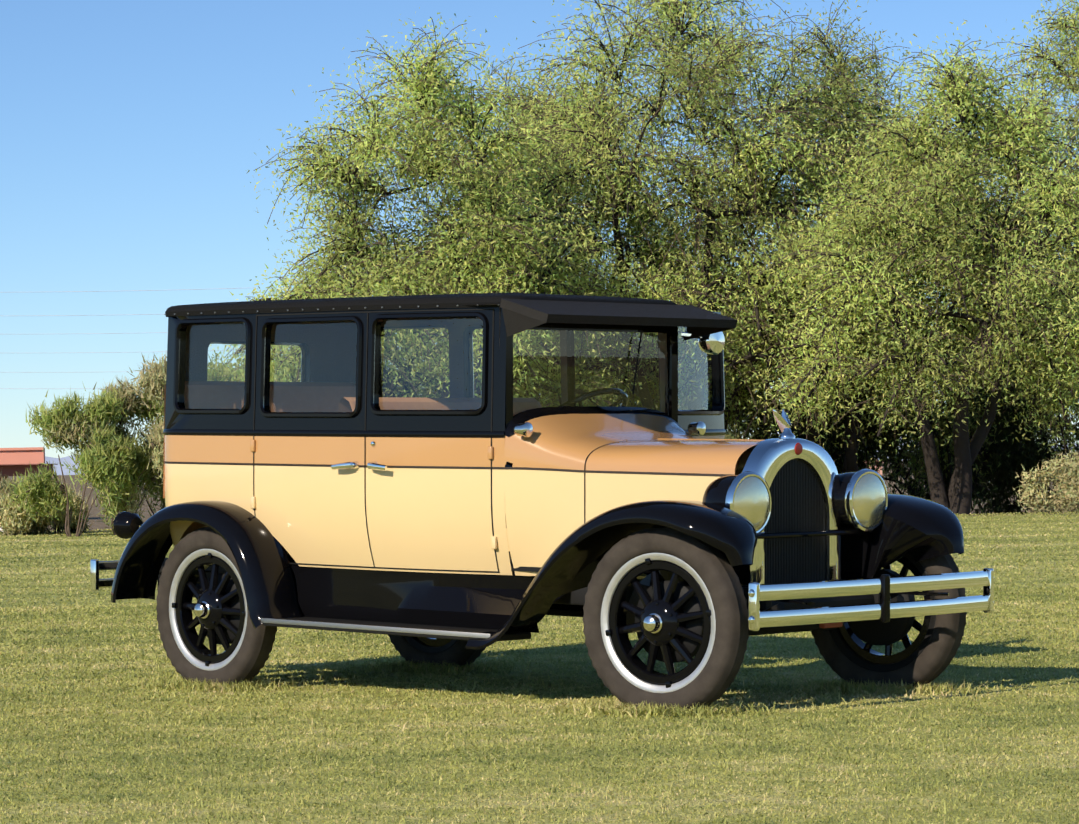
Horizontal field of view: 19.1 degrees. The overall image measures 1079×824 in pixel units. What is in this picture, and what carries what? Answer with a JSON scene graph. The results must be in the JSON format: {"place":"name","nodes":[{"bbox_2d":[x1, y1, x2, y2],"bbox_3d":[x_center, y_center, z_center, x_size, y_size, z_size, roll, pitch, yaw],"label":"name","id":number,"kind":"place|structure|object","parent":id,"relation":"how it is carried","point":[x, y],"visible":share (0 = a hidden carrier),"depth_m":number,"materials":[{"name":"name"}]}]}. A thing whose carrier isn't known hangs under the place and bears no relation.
{"place":"outdoors","nodes":[
{"label":"outdoors","id":0,"kind":"place"},
{"bbox_2d":[0,287,254,388],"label":"power lines","id":1,"kind":"object","parent":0,"point":[107,333],"visible":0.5,"depth_m":171.76,"materials":[{"name":"silver metal"}]},
{"bbox_2d":[0,460,1078,823],"bbox_3d":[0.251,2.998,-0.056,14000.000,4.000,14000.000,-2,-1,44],"label":"ground","id":2,"kind":"structure","parent":0,"point":[96,518],"depth_m":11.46,"materials":[{"name":"green plant"}]},
{"bbox_2d":[0,447,57,482],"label":"building","id":3,"kind":"structure","parent":2,"relation":"on","point":[13,461],"depth_m":329.26,"materials":[{"name":"ceramic"}]},
{"bbox_2d":[0,471,61,535],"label":"broom bush","id":4,"kind":"object","parent":2,"relation":"on","point":[16,522],"visible":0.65,"depth_m":51.48,"materials":[{"name":"green plant"}]},
{"bbox_2d":[31,476,94,533],"bbox_3d":[-8.139,1.646,52.755,1.678,1.414,1.470,-1,-1,-6],"label":"broom bush","id":5,"kind":"object","parent":2,"relation":"on","point":[77,498],"visible":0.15,"depth_m":52.47,"materials":[{"name":"green plant"}]},
{"bbox_2d":[2,384,155,536],"bbox_3d":[-7.077,0.799,50.011,2.433,2.500,2.094,-2,-1,44],"label":"broom bush","id":6,"kind":"object","parent":2,"relation":"on","point":[114,464],"visible":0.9,"depth_m":49.90,"materials":[{"name":"green plant"}]},
{"bbox_2d":[41,353,166,534],"bbox_3d":[-6.149,0.526,50.305,2.754,3.019,2.272,-1,-1,18],"label":"broom bush","id":7,"kind":"object","parent":2,"relation":"on","point":[152,380],"visible":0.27,"depth_m":49.97,"materials":[{"name":"green plant"}]},
{"bbox_2d":[125,357,237,515],"bbox_3d":[-5.593,0.528,51.286,1.931,3.029,2.570,-1,-1,7],"label":"broom bush","id":8,"kind":"object","parent":2,"relation":"on","point":[150,413],"visible":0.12,"depth_m":50.68,"materials":[{"name":"green plant"}]},
{"bbox_2d":[133,357,289,448],"bbox_3d":[-4.812,0.574,52.267,3.311,3.004,3.553,-1,-1,6],"label":"tree","id":9,"kind":"object","parent":2,"relation":"on","point":[272,374],"depth_m":51.41,"materials":[{"name":"green plant"}]},
{"bbox_2d":[208,345,391,381],"bbox_3d":[-4.531,0.229,57.119,3.889,3.855,4.272,-1,-1,-15],"label":"mesquite tree","id":10,"kind":"object","parent":2,"relation":"on","point":[242,368],"depth_m":56.01,"materials":[{"name":"green plant"}]},
{"bbox_2d":[210,7,659,407],"bbox_3d":[-2.200,-2.594,58.175,8.618,9.503,7.907,-2,-1,44],"label":"mesquite tree","id":11,"kind":"object","parent":2,"relation":"on","point":[501,237],"visible":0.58,"depth_m":56.99,"materials":[{"name":"green plant"}]},
{"bbox_2d":[90,293,993,709],"bbox_3d":[0.000,0.377,14.548,4.262,1.821,2.090,0,0,44],"label":"vintage car","id":12,"kind":"object","parent":2,"relation":"on","point":[336,489],"visible":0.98,"depth_m":13.84,"materials":[{"name":"beige metal"}]},
{"bbox_2d":[372,42,779,438],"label":"mesquite tree","id":13,"kind":"object","parent":2,"relation":"on","point":[637,223],"visible":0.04,"depth_m":65.10,"materials":[{"name":"green plant"}]},
{"bbox_2d":[394,0,971,465],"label":"mesquite tree","id":14,"kind":"object","parent":2,"relation":"on","point":[596,150],"visible":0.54,"depth_m":60.48,"materials":[{"name":"green plant"}]},
{"bbox_2d":[652,391,752,440],"bbox_3d":[2.340,0.896,56.181,2.626,2.598,3.729,-2,-1,44],"label":"edge bush","id":15,"kind":"object","parent":2,"relation":"on","point":[727,436],"depth_m":56.60,"materials":[{"name":"green plant"}]},
{"bbox_2d":[632,350,955,480],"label":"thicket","id":16,"kind":"object","parent":2,"relation":"on","point":[890,433],"visible":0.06,"depth_m":66.52,"materials":[{"name":"green plant"}]},
{"bbox_2d":[610,0,1059,472],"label":"mesquite tree","id":17,"kind":"object","parent":2,"relation":"on","point":[842,67],"visible":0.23,"depth_m":63.67,"materials":[{"name":"green plant"}]},
{"bbox_2d":[842,459,883,474],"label":"building","id":18,"kind":"structure","parent":2,"relation":"on","point":[880,472],"depth_m":373.52,"materials":[{"name":"beige paint"}]},
{"bbox_2d":[735,19,1078,514],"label":"mesquite tree","id":19,"kind":"object","parent":2,"relation":"on","point":[1001,246],"visible":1,"depth_m":57.85,"materials":[{"name":"green plant"}]},
{"bbox_2d":[740,353,1076,513],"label":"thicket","id":20,"kind":"object","parent":2,"relation":"on","point":[1006,431],"visible":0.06,"depth_m":69.38,"materials":[{"name":"green plant"}]},
{"bbox_2d":[779,132,1078,514],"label":"mesquite tree","id":21,"kind":"object","parent":2,"relation":"on","point":[948,446],"visible":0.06,"depth_m":67.42,"materials":[{"name":"green plant"}]},
{"bbox_2d":[913,362,1078,514],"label":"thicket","id":22,"kind":"object","parent":2,"relation":"on","point":[1013,481],"visible":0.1,"depth_m":69.42,"materials":[{"name":"green plant"}]},
{"bbox_2d":[917,0,1078,486],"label":"mesquite tree","id":23,"kind":"object","parent":2,"relation":"on","point":[1062,27],"visible":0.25,"depth_m":64.45,"materials":[{"name":"green plant"}]},
{"bbox_2d":[1011,447,1078,513],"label":"edge bush","id":24,"kind":"object","parent":2,"relation":"on","point":[1065,472],"visible":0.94,"depth_m":57.35,"materials":[{"name":"green plant"}]},
{"bbox_2d":[0,0,1078,457],"label":"sky","id":25,"kind":"structure","parent":0,"point":[131,130],"materials":[{"name":"blue"}]},
{"bbox_2d":[44,433,1075,474],"bbox_3d":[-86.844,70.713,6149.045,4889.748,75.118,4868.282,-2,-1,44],"label":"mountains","id":26,"kind":"structure","parent":0,"point":[68,459],"depth_m":5883.35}
]}

